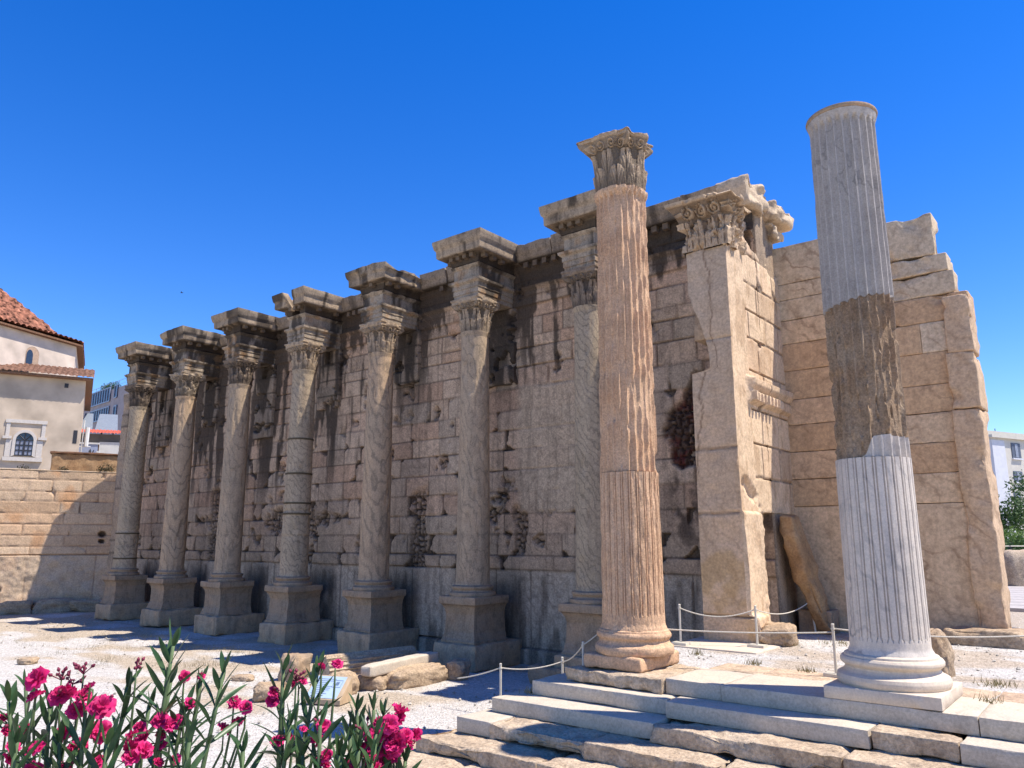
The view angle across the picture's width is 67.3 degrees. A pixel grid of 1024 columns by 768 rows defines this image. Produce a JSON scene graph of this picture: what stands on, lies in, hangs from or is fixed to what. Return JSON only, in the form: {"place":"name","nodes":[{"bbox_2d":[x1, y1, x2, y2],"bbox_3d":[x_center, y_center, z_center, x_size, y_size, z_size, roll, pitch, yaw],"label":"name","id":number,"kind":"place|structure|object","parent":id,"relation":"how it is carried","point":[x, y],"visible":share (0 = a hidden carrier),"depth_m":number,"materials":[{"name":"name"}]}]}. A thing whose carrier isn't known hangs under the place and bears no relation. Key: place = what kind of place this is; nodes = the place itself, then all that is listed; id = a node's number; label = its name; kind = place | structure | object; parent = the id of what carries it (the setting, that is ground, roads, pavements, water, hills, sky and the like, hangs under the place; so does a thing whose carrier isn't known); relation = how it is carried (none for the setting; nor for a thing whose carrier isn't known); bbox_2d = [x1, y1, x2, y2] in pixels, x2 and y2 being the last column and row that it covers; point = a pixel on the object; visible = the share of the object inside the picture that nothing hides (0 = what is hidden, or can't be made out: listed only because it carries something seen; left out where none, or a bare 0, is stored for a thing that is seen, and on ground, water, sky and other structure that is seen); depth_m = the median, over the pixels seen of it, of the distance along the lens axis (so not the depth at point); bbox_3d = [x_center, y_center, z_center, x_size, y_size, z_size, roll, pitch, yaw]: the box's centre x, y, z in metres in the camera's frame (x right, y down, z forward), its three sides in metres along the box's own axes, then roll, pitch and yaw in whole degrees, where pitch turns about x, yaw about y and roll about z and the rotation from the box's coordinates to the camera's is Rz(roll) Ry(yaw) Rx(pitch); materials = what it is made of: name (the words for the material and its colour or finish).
{"place":"outdoors","nodes":[
{"label":"outdoors","id":0,"kind":"place"},
{"bbox_2d":[82,378,127,434],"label":"office block","id":1,"kind":"structure","parent":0,"point":[109,400],"depth_m":96.62,"materials":[{"name":"paint"}]},
{"bbox_2d":[90,406,109,422],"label":"window","id":2,"kind":"structure","parent":1,"relation":"in","point":[105,410],"depth_m":98.26,"materials":[{"name":"blue glass"}]},
{"bbox_2d":[91,387,111,406],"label":"window","id":3,"kind":"structure","parent":1,"relation":"in","point":[102,396],"depth_m":98.58,"materials":[{"name":"blue glass"}]},
{"bbox_2d":[112,405,116,414],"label":"window","id":4,"kind":"structure","parent":1,"relation":"in","point":[115,406],"depth_m":94.62,"materials":[{"name":"blue glass"}]},
{"bbox_2d":[113,384,118,397],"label":"window","id":5,"kind":"structure","parent":1,"relation":"in","point":[115,395],"depth_m":95.31,"materials":[{"name":"blue glass"}]},
{"bbox_2d":[0,611,532,767],"bbox_3d":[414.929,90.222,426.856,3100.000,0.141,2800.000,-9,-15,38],"label":"ground","id":6,"kind":"structure","parent":0,"point":[447,702],"depth_m":19.73,"materials":[{"name":"gravel"}]},
{"bbox_2d":[0,600,32,614],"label":"rough stone","id":7,"kind":"object","parent":6,"relation":"on","point":[21,607],"visible":0.87,"depth_m":36.59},
{"bbox_2d":[17,656,39,664],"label":"rough stone","id":8,"kind":"object","parent":6,"relation":"on","point":[27,660],"visible":0.98,"depth_m":21.51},
{"bbox_2d":[0,288,94,469],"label":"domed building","id":9,"kind":"structure","parent":6,"relation":"on","point":[45,396],"depth_m":52.58,"materials":[{"name":"paint"}]},
{"bbox_2d":[2,419,47,461],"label":"window","id":10,"kind":"structure","parent":9,"relation":"in","point":[23,443],"depth_m":51.19,"materials":[{"name":"paint"}]},
{"bbox_2d":[25,347,38,364],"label":"window","id":11,"kind":"structure","parent":9,"relation":"in","point":[32,354],"depth_m":54.48,"materials":[{"name":"brown paint"}]},
{"bbox_2d":[79,420,90,451],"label":"lamp pole","id":12,"kind":"object","parent":9,"relation":"attached to","point":[86,437],"visible":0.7,"depth_m":55.77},
{"bbox_2d":[79,442,99,452],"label":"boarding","id":13,"kind":"object","parent":9,"relation":"attached to","point":[93,448],"visible":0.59,"depth_m":57.16,"materials":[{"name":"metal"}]},
{"bbox_2d":[31,598,74,613],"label":"rough stone","id":14,"kind":"object","parent":6,"relation":"on","point":[53,605],"visible":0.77,"depth_m":37.30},
{"bbox_2d":[0,468,115,609],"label":"side wall","id":15,"kind":"structure","parent":6,"relation":"on","point":[56,527],"depth_m":38.57,"materials":[{"name":"stone"}]},
{"bbox_2d":[50,451,117,471],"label":"rubble wall","id":16,"kind":"structure","parent":15,"relation":"on","point":[81,461],"depth_m":40.73,"materials":[{"name":"beige stone"}]},
{"bbox_2d":[96,463,113,471],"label":"scrub plant","id":17,"kind":"object","parent":15,"relation":"on","point":[110,468],"visible":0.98,"depth_m":40.29,"materials":[{"name":"green plant"}]},
{"bbox_2d":[69,599,101,611],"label":"rough stone","id":18,"kind":"object","parent":6,"relation":"on","point":[82,605],"visible":0.63,"depth_m":37.80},
{"bbox_2d":[80,429,120,453],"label":"house","id":19,"kind":"structure","parent":6,"relation":"on","point":[109,444],"depth_m":62.38,"materials":[{"name":"white paint"}]},
{"bbox_2d":[82,413,92,429],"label":"solar panel","id":20,"kind":"object","parent":19,"relation":"on","point":[88,417],"visible":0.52,"depth_m":63.82,"materials":[{"name":"white glass"}]},
{"bbox_2d":[95,414,117,434],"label":"solar panel","id":21,"kind":"object","parent":19,"relation":"on","point":[107,421],"visible":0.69,"depth_m":64.14,"materials":[{"name":"white glass"}]},
{"bbox_2d":[0,621,252,767],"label":"oleander","id":22,"kind":"object","parent":6,"relation":"on","point":[138,748],"visible":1,"depth_m":1.87,"materials":[{"name":"green plant"}]},
{"bbox_2d":[94,384,158,620],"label":"column","id":23,"kind":"structure","parent":6,"relation":"on","point":[124,579],"depth_m":35.02,"materials":[{"name":"stone"}]},
{"bbox_2d":[115,341,172,391],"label":"entablature block","id":24,"kind":"structure","parent":23,"relation":"on","point":[148,364],"depth_m":36.49,"materials":[{"name":"stone"}]},
{"bbox_2d":[139,371,206,626],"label":"column","id":25,"kind":"structure","parent":6,"relation":"on","point":[171,583],"depth_m":32.39,"materials":[{"name":"stone"}]},
{"bbox_2d":[160,325,224,380],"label":"entablature block","id":26,"kind":"structure","parent":25,"relation":"on","point":[195,350],"depth_m":33.89,"materials":[{"name":"stone"}]},
{"bbox_2d":[194,357,264,635],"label":"column","id":27,"kind":"structure","parent":6,"relation":"on","point":[227,588],"depth_m":29.76,"materials":[{"name":"stone"}]},
{"bbox_2d":[211,307,281,367],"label":"entablature block","id":28,"kind":"structure","parent":27,"relation":"on","point":[250,334],"depth_m":31.28,"materials":[{"name":"stone"}]},
{"bbox_2d":[231,674,254,681],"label":"rough stone","id":29,"kind":"object","parent":6,"relation":"on","point":[244,677],"visible":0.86,"depth_m":19.24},
{"bbox_2d":[252,681,286,701],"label":"rough stone","id":30,"kind":"object","parent":6,"relation":"on","point":[260,691],"visible":0.6,"depth_m":16.80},
{"bbox_2d":[220,643,355,767],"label":"oleander","id":31,"kind":"object","parent":6,"relation":"on","point":[297,743],"visible":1,"depth_m":1.87,"materials":[{"name":"green plant"}]},
{"bbox_2d":[257,340,333,644],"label":"column","id":32,"kind":"structure","parent":6,"relation":"on","point":[294,593],"depth_m":27.14,"materials":[{"name":"stone"}]},
{"bbox_2d":[272,285,344,351],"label":"entablature block","id":33,"kind":"structure","parent":32,"relation":"on","point":[313,315],"depth_m":28.69,"materials":[{"name":"stone"}]},
{"bbox_2d":[278,653,312,681],"bbox_3d":[-5.533,7.241,19.549,0.675,0.767,0.666,-6,-13,26],"label":"rough stone","id":34,"kind":"object","parent":6,"relation":"on","point":[302,661],"visible":0.56,"depth_m":19.41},
{"bbox_2d":[305,675,352,705],"bbox_3d":[-3.957,6.575,16.535,0.880,0.496,0.520,-3,-12,16],"label":"information sign","id":35,"kind":"object","parent":6,"relation":"on","point":[343,688],"visible":0.6,"depth_m":16.48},
{"bbox_2d":[330,670,359,694],"bbox_3d":[-3.876,6.899,17.695,0.739,0.562,0.654,2,-12,-11],"label":"rough stone","id":36,"kind":"object","parent":6,"relation":"on","point":[355,685],"visible":0.45,"depth_m":17.54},
{"bbox_2d":[319,645,417,674],"bbox_3d":[-3.677,7.226,19.880,2.641,0.669,0.660,10,-15,-40],"label":"fallen shaft","id":37,"kind":"object","parent":6,"relation":"on","point":[355,662],"visible":0.47,"depth_m":19.53,"materials":[{"name":"stone"}]},
{"bbox_2d":[322,690,422,767],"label":"oleander","id":38,"kind":"object","parent":6,"relation":"on","point":[385,745],"visible":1,"depth_m":1.83,"materials":[{"name":"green plant"}]},
{"bbox_2d":[357,674,387,690],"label":"rough stone","id":39,"kind":"object","parent":6,"relation":"on","point":[378,683],"visible":0.61,"depth_m":17.90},
{"bbox_2d":[361,651,437,676],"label":"marble beam","id":40,"kind":"structure","parent":39,"relation":"on","point":[375,669],"depth_m":18.56,"materials":[{"name":"stone"}]},
{"bbox_2d":[337,319,418,652],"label":"column","id":41,"kind":"structure","parent":6,"relation":"on","point":[373,596],"depth_m":24.55,"materials":[{"name":"stone"}]},
{"bbox_2d":[345,261,423,334],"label":"entablature block","id":42,"kind":"structure","parent":41,"relation":"on","point":[389,293],"depth_m":26.06,"materials":[{"name":"stone"}]},
{"bbox_2d":[385,662,448,689],"bbox_3d":[-2.330,7.175,18.814,0.693,0.574,1.959,-9,-15,38],"label":"rough stone","id":43,"kind":"object","parent":6,"relation":"on","point":[413,676],"visible":0.81,"depth_m":18.50,"materials":[{"name":"stone"}]},
{"bbox_2d":[360,742,475,767],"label":"step block","id":44,"kind":"structure","parent":6,"relation":"on","point":[433,760],"depth_m":11.72,"materials":[{"name":"stone"}]},
{"bbox_2d":[104,184,798,667],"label":"ancient wall","id":45,"kind":"structure","parent":6,"relation":"on","point":[532,478],"depth_m":24.61,"materials":[{"name":"stone"}]},
{"bbox_2d":[715,174,768,216],"bbox_3d":[5.973,-4.813,20.078,1.103,0.898,1.272,-9,-15,38],"label":"broken cornice stone","id":46,"kind":"object","parent":45,"relation":"on","point":[756,203],"visible":0.61,"depth_m":19.64,"materials":[{"name":"stone"}]},
{"bbox_2d":[445,658,470,680],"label":"rough stone","id":47,"kind":"object","parent":6,"relation":"on","point":[458,667],"visible":0.85,"depth_m":19.37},
{"bbox_2d":[459,762,482,767],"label":"step block","id":48,"kind":"structure","parent":6,"relation":"on","point":[475,765],"depth_m":11.42,"materials":[{"name":"stone"}]},
{"bbox_2d":[416,729,575,767],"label":"step block","id":49,"kind":"structure","parent":48,"relation":"on","point":[484,752],"depth_m":11.62,"materials":[{"name":"stone"}]},
{"bbox_2d":[457,708,515,737],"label":"step block","id":50,"kind":"structure","parent":49,"relation":"on","point":[478,723],"depth_m":12.48,"materials":[{"name":"stone"}]},
{"bbox_2d":[489,716,609,757],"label":"step block","id":51,"kind":"structure","parent":49,"relation":"on","point":[528,731],"depth_m":11.76,"materials":[{"name":"stone"}]},
{"bbox_2d":[492,687,673,738],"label":"step block","id":52,"kind":"structure","parent":51,"relation":"on","point":[612,719],"depth_m":12.06,"materials":[{"name":"stone"}]},
{"bbox_2d":[532,673,680,713],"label":"step block","id":53,"kind":"structure","parent":52,"relation":"on","point":[559,686],"depth_m":12.46,"materials":[{"name":"stone"}]},
{"bbox_2d":[581,641,584,665],"bbox_3d":[1.282,4.928,13.817,0.340,0.572,0.240,-9,-15,38],"label":"rope post","id":54,"kind":"object","parent":53,"relation":"on","point":[583,649],"visible":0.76,"depth_m":13.82,"materials":[{"name":"metal"}]},
{"bbox_2d":[565,664,698,693],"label":"step block","id":55,"kind":"structure","parent":53,"relation":"on","point":[653,681],"depth_m":12.64,"materials":[{"name":"stone"}]},
{"bbox_2d":[576,126,678,672],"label":"fluted column","id":56,"kind":"structure","parent":55,"relation":"on","point":[634,634],"depth_m":13.79,"materials":[{"name":"beige stone"}]},
{"bbox_2d":[537,752,621,767],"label":"step block","id":57,"kind":"structure","parent":48,"relation":"on","point":[576,760],"depth_m":10.76,"materials":[{"name":"stone"}]},
{"bbox_2d":[584,733,736,767],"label":"step block","id":58,"kind":"structure","parent":57,"relation":"on","point":[622,751],"depth_m":10.56,"materials":[{"name":"stone"}]},
{"bbox_2d":[650,719,863,767],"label":"step block","id":59,"kind":"structure","parent":58,"relation":"on","point":[775,749],"depth_m":10.22,"materials":[{"name":"stone"}]},
{"bbox_2d":[665,696,879,748],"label":"step block","id":60,"kind":"structure","parent":59,"relation":"on","point":[829,729],"depth_m":10.59,"materials":[{"name":"stone"}]},
{"bbox_2d":[666,668,751,700],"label":"step block","id":61,"kind":"structure","parent":60,"relation":"on","point":[705,683],"depth_m":11.98,"materials":[{"name":"stone"}]},
{"bbox_2d":[721,673,992,735],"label":"step block","id":62,"kind":"structure","parent":60,"relation":"on","point":[961,714],"depth_m":10.52,"materials":[{"name":"stone"}]},
{"bbox_2d":[806,101,962,710],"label":"marble column","id":63,"kind":"structure","parent":62,"relation":"on","point":[888,656],"depth_m":11.14,"materials":[{"name":"stone"}]},
{"bbox_2d":[726,758,791,767],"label":"step block","id":64,"kind":"structure","parent":57,"relation":"on","point":[740,763],"depth_m":9.88,"materials":[{"name":"stone"}]},
{"bbox_2d":[433,294,521,672],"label":"column","id":65,"kind":"structure","parent":6,"relation":"on","point":[473,603],"depth_m":21.92,"materials":[{"name":"stone"}]},
{"bbox_2d":[432,227,519,311],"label":"entablature block","id":66,"kind":"structure","parent":65,"relation":"on","point":[482,262],"depth_m":23.43,"materials":[{"name":"stone"}]},
{"bbox_2d":[499,663,501,695],"bbox_3d":[-0.233,6.169,15.632,0.068,0.932,0.068,-9,-15,38],"label":"rope post","id":67,"kind":"object","parent":6,"relation":"on","point":[500,678],"visible":0.89,"depth_m":15.65,"materials":[{"name":"metal"}]},
{"bbox_2d":[457,668,498,678],"bbox_3d":[-0.688,5.995,15.943,1.067,0.319,0.024,-7,-13,30],"label":"rope","id":68,"kind":"object","parent":67,"relation":"hanging from","point":[478,674],"visible":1,"depth_m":15.93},
{"bbox_2d":[502,662,560,669],"bbox_3d":[0.408,5.815,15.866,1.325,0.144,0.024,3,-12,-14],"label":"rope","id":69,"kind":"object","parent":67,"relation":"attached to","point":[530,668],"visible":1,"depth_m":15.84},
{"bbox_2d":[1,632,1017,703],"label":"dry grass","id":70,"kind":"structure","parent":6,"relation":"on","point":[807,671],"depth_m":15.92,"materials":[{"name":"plant"}]},
{"bbox_2d":[1,617,1022,756],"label":"pebbles","id":71,"kind":"object","parent":6,"relation":"on","point":[454,692],"visible":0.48,"depth_m":17.52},
{"bbox_2d":[528,663,564,683],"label":"foundation block","id":72,"kind":"structure","parent":6,"relation":"on","point":[538,673],"depth_m":18.70,"materials":[{"name":"stone"}]},
{"bbox_2d":[561,657,563,673],"bbox_3d":[1.049,6.193,15.951,0.068,1.012,0.068,-9,-15,38],"label":"rope post","id":73,"kind":"object","parent":6,"relation":"on","point":[562,669],"visible":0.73,"depth_m":16.00,"materials":[{"name":"metal"}]},
{"bbox_2d":[554,263,601,667],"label":"column","id":74,"kind":"structure","parent":6,"relation":"on","point":[581,610],"depth_m":19.62,"materials":[{"name":"stone"}]},
{"bbox_2d":[539,189,597,270],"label":"entablature block","id":75,"kind":"structure","parent":74,"relation":"on","point":[572,221],"depth_m":20.78,"materials":[{"name":"stone"}]},
{"bbox_2d":[987,429,1023,543],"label":"apartment building","id":76,"kind":"structure","parent":6,"relation":"on","point":[1007,454],"depth_m":85.43,"materials":[{"name":"paint"}]},
{"bbox_2d":[1010,443,1022,459],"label":"window","id":77,"kind":"structure","parent":76,"relation":"in","point":[1015,447],"depth_m":86.46,"materials":[{"name":"blue glass"}]},
{"bbox_2d":[1013,471,1022,483],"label":"window","id":78,"kind":"structure","parent":76,"relation":"in","point":[1016,472],"depth_m":85.79,"materials":[{"name":"blue glass"}]},
{"bbox_2d":[0,0,1023,433],"label":"sky","id":79,"kind":"structure","parent":0,"point":[226,155],"materials":[{"name":"blue"}]},
{"bbox_2d":[667,611,1023,699],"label":"terrace","id":80,"kind":"structure","parent":0,"point":[973,658],"depth_m":14.17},
{"bbox_2d":[674,636,780,653],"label":"paving slab","id":81,"kind":"structure","parent":80,"relation":"on","point":[729,646],"depth_m":15.64,"materials":[{"name":"white stone"}]},
{"bbox_2d":[671,604,690,645],"bbox_3d":[3.495,4.997,15.993,0.340,0.812,0.240,-9,-15,38],"label":"rope post","id":82,"kind":"object","parent":81,"relation":"on","point":[681,642],"visible":0.98,"depth_m":15.94,"materials":[{"name":"metal"}]},
{"bbox_2d":[681,608,753,616],"bbox_3d":[4.231,4.715,15.860,1.526,0.183,0.024,-3,-12,14],"label":"rope","id":83,"kind":"object","parent":82,"relation":"hanging from","point":[717,616],"visible":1,"depth_m":15.84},
{"bbox_2d":[747,605,767,647],"bbox_3d":[4.966,4.923,15.627,0.340,0.812,0.240,-9,-15,38],"label":"rope post","id":84,"kind":"object","parent":81,"relation":"on","point":[756,645],"visible":1,"depth_m":15.56,"materials":[{"name":"metal"}]},
{"bbox_2d":[757,603,807,614],"bbox_3d":[5.988,4.936,16.873,0.024,0.214,3.196,-9,-15,39],"label":"rope","id":85,"kind":"object","parent":84,"relation":"attached to","point":[782,613],"visible":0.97,"depth_m":16.66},
{"bbox_2d":[664,189,794,643],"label":"gateway pier","id":86,"kind":"structure","parent":80,"relation":"on","point":[736,394],"depth_m":17.74,"materials":[{"name":"stone"}]},
{"bbox_2d":[765,223,783,243],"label":"broken cornice stone","id":87,"kind":"object","parent":86,"relation":"on","point":[774,235],"visible":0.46,"depth_m":20.42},
{"bbox_2d":[763,200,793,232],"bbox_3d":[6.972,-4.530,20.962,1.078,0.715,1.328,-9,-15,38],"label":"broken cornice stone","id":88,"kind":"object","parent":87,"relation":"on","point":[778,217],"visible":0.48,"depth_m":20.58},
{"bbox_2d":[758,621,798,646],"bbox_3d":[5.630,5.341,16.240,0.773,0.593,0.990,-6,-13,29],"label":"rough stone","id":89,"kind":"object","parent":80,"relation":"on","point":[788,640],"visible":0.71,"depth_m":15.90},
{"bbox_2d":[779,515,838,633],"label":"leaning slab","id":90,"kind":"structure","parent":80,"relation":"on","point":[803,565],"depth_m":17.95,"materials":[{"name":"orange stone"}]},
{"bbox_2d":[798,608,839,634],"bbox_3d":[7.308,5.656,18.271,0.791,0.610,0.642,-9,-15,38],"label":"ledge stone","id":91,"kind":"object","parent":80,"relation":"on","point":[805,621],"visible":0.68,"depth_m":18.13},
{"bbox_2d":[772,213,1011,632],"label":"end wall","id":92,"kind":"structure","parent":80,"relation":"on","point":[957,497],"depth_m":17.98,"materials":[{"name":"stone"}]},
{"bbox_2d":[930,628,955,677],"bbox_3d":[6.823,4.416,12.420,0.529,0.916,0.622,-9,-15,38],"label":"boulder","id":93,"kind":"object","parent":80,"relation":"on","point":[942,648],"visible":0.41,"depth_m":12.20,"materials":[{"name":"stone"}]},
{"bbox_2d":[943,626,1023,649],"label":"footing stone","id":94,"kind":"object","parent":80,"relation":"on","point":[1017,643],"visible":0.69,"depth_m":15.84,"materials":[{"name":"stone"}]},
{"bbox_2d":[998,494,1023,541],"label":"tree","id":95,"kind":"object","parent":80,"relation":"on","point":[1014,521],"visible":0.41,"depth_m":61.50,"materials":[{"name":"green plant"}]},
{"bbox_2d":[1003,526,1023,549],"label":"tree","id":96,"kind":"object","parent":80,"relation":"on","point":[1014,534],"visible":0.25,"depth_m":51.63,"materials":[{"name":"green plant"}]},
{"bbox_2d":[1004,549,1023,585],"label":"stone block","id":97,"kind":"object","parent":80,"relation":"on","point":[1014,562],"depth_m":35.12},
{"bbox_2d":[1004,469,1023,533],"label":"tree","id":98,"kind":"object","parent":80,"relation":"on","point":[1021,487],"visible":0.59,"depth_m":65.13,"materials":[{"name":"green plant"}]},
{"bbox_2d":[1005,535,1023,549],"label":"tree","id":99,"kind":"object","parent":80,"relation":"on","point":[1016,542],"visible":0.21,"depth_m":47.79,"materials":[{"name":"green plant"}]},
{"bbox_2d":[1008,586,1023,611],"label":"walkway deck","id":100,"kind":"structure","parent":80,"relation":"on","point":[1017,598],"depth_m":27.57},
{"bbox_2d":[709,663,1023,702],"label":"paving","id":101,"kind":"structure","parent":0,"point":[967,692],"depth_m":12.35,"materials":[{"name":"stone"}]},
{"bbox_2d":[823,623,837,677],"bbox_3d":[5.168,4.262,12.322,0.340,0.812,0.240,-9,-15,38],"label":"rope post","id":102,"kind":"object","parent":101,"relation":"on","point":[829,674],"visible":0.9,"depth_m":12.29,"materials":[{"name":"metal"}]},
{"bbox_2d":[669,629,831,633],"bbox_3d":[3.579,4.152,12.973,3.411,0.090,0.024,-4,-12,21],"label":"rope","id":103,"kind":"object","parent":102,"relation":"attached to","point":[752,632],"visible":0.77,"depth_m":12.76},
{"bbox_2d":[835,628,1023,637],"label":"rope","id":104,"kind":"object","parent":102,"relation":"attached to","point":[960,636],"visible":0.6,"depth_m":12.11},
{"bbox_2d":[843,747,985,767],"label":"step block","id":105,"kind":"structure","parent":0,"point":[872,757],"depth_m":9.28,"materials":[{"name":"stone"}]},
{"bbox_2d":[871,723,967,761],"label":"step block","id":106,"kind":"structure","parent":105,"relation":"on","point":[898,739],"depth_m":9.51,"materials":[{"name":"stone"}]},
{"bbox_2d":[960,735,1023,767],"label":"step block","id":107,"kind":"structure","parent":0,"point":[986,752],"depth_m":8.99,"materials":[{"name":"stone"}]},
{"bbox_2d":[979,700,1023,742],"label":"step block","id":108,"kind":"structure","parent":107,"relation":"on","point":[1004,720],"depth_m":9.39,"materials":[{"name":"stone"}]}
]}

